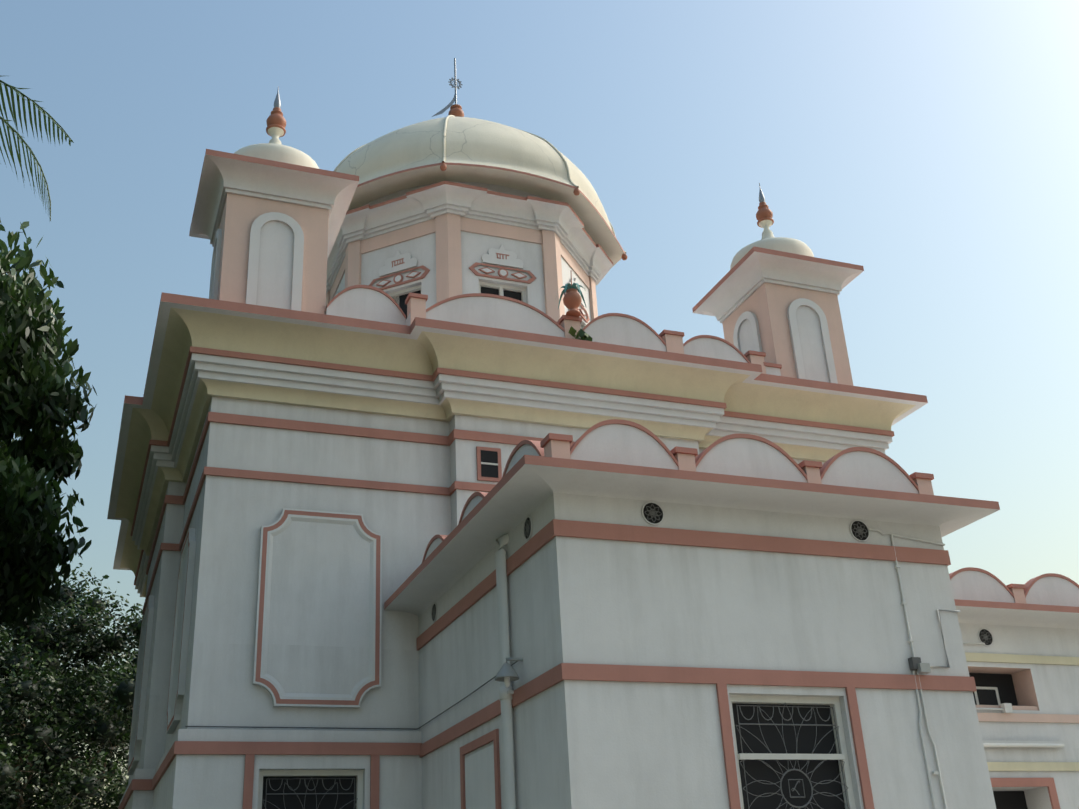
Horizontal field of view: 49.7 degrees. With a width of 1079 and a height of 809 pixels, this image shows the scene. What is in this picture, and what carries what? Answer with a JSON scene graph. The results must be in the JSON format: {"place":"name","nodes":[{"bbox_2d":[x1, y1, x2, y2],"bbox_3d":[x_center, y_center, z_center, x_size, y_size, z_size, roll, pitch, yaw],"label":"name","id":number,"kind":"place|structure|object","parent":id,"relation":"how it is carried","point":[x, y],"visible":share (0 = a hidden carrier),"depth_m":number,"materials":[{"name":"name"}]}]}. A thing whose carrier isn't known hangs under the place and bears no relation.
{"place":"outdoors","nodes":[
{"label":"outdoors","id":0,"kind":"place"},
{"bbox_2d":[0,0,1078,806],"label":"sky","id":1,"kind":"structure","parent":0,"point":[930,147],"materials":[{"name":"blue"}]},
{"bbox_2d":[384,419,999,808],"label":"annex walls","id":2,"kind":"structure","parent":0,"point":[720,623],"depth_m":8.74,"materials":[{"name":"white paint"}]},
{"bbox_2d":[949,567,1078,808],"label":"side building","id":3,"kind":"structure","parent":0,"point":[1021,645],"depth_m":12.90,"materials":[{"name":"white paint"}]},
{"label":"ground","id":4,"kind":"structure","parent":0,"visible":0},
{"bbox_2d":[0,676,22,784],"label":"dark tree","id":5,"kind":"object","parent":4,"relation":"on","point":[6,701],"visible":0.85,"depth_m":21.01,"materials":[{"name":"green plant"}]},
{"bbox_2d":[0,561,142,808],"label":"dark tree","id":6,"kind":"object","parent":4,"relation":"on","point":[84,700],"visible":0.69,"depth_m":22.91,"materials":[{"name":"green plant"}]},
{"bbox_2d":[107,292,927,808],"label":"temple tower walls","id":7,"kind":"structure","parent":4,"relation":"on","point":[241,424],"depth_m":12.10,"materials":[{"name":"paint"}]},
{"bbox_2d":[127,508,381,774],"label":"wall panels","id":8,"kind":"object","parent":7,"relation":"attached to","point":[317,644],"visible":0.77,"depth_m":11.27,"materials":[{"name":"white paint"}]},
{"bbox_2d":[189,86,358,313],"bbox_3d":[-3.116,-2.200,13.518,1.680,3.780,1.680,7,-26,-20],"label":"corner turret","id":9,"kind":"object","parent":7,"relation":"on","point":[268,219],"visible":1,"depth_m":12.83,"materials":[{"name":"pink paint"}]},
{"bbox_2d":[326,181,612,328],"bbox_3d":[-1.174,-0.661,17.662,4.460,4.240,4.460,7,-26,-20],"label":"dome drum","id":10,"kind":"object","parent":7,"relation":"on","point":[438,242],"visible":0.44,"depth_m":16.47,"materials":[{"name":"white paint"}]},
{"bbox_2d":[334,58,627,265],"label":"dome","id":11,"kind":"structure","parent":10,"relation":"on","point":[455,145],"depth_m":16.71,"materials":[{"name":"paint"}]},
{"bbox_2d":[326,285,781,375],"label":"scalloped parapet","id":12,"kind":"structure","parent":7,"relation":"on","point":[367,302],"depth_m":13.22,"materials":[{"name":"white paint"}]},
{"bbox_2d":[555,272,585,316],"bbox_3d":[0.375,-1.307,13.537,0.410,0.600,0.406,7,-26,-20],"label":"parapet urn","id":13,"kind":"object","parent":12,"relation":"on","point":[572,299],"visible":0.98,"depth_m":13.43,"materials":[{"name":"ceramic"}]},
{"bbox_2d":[568,326,592,340],"bbox_3d":[0.500,-0.669,13.215,0.352,0.411,0.172,7,-26,-20],"label":"parapet weed","id":14,"kind":"object","parent":7,"relation":"on","point":[581,334],"visible":0.31,"depth_m":13.22,"materials":[{"name":"green plant"}]},
{"bbox_2d":[692,183,863,385],"bbox_3d":[3.240,-1.464,15.878,1.680,3.780,1.680,7,-26,-20],"label":"corner turret","id":15,"kind":"object","parent":7,"relation":"on","point":[772,297],"visible":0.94,"depth_m":15.22,"materials":[{"name":"pink paint"}]},
{"bbox_2d":[185,528,959,808],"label":"pipes","id":16,"kind":"object","parent":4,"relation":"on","point":[506,693],"visible":0.96,"depth_m":8.97,"materials":[{"name":"white plastic"}]},
{"bbox_2d":[495,658,522,686],"bbox_3d":[-0.235,1.993,8.659,0.201,0.220,0.182,-10,-25,15],"label":"wall lamp","id":17,"kind":"object","parent":16,"relation":"attached to","point":[506,673],"visible":1,"depth_m":8.62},
{"label":"grass","id":18,"kind":"object","parent":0,"visible":0},
{"bbox_2d":[0,75,73,220],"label":"coconut palm","id":19,"kind":"object","parent":18,"relation":"on","point":[13,112],"visible":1,"depth_m":19.78,"materials":[{"name":"green plant"}]},
{"bbox_2d":[0,220,96,629],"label":"broadleaf tree","id":20,"kind":"object","parent":18,"relation":"on","point":[37,397],"visible":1,"depth_m":15.73,"materials":[{"name":"green plant"}]}
]}

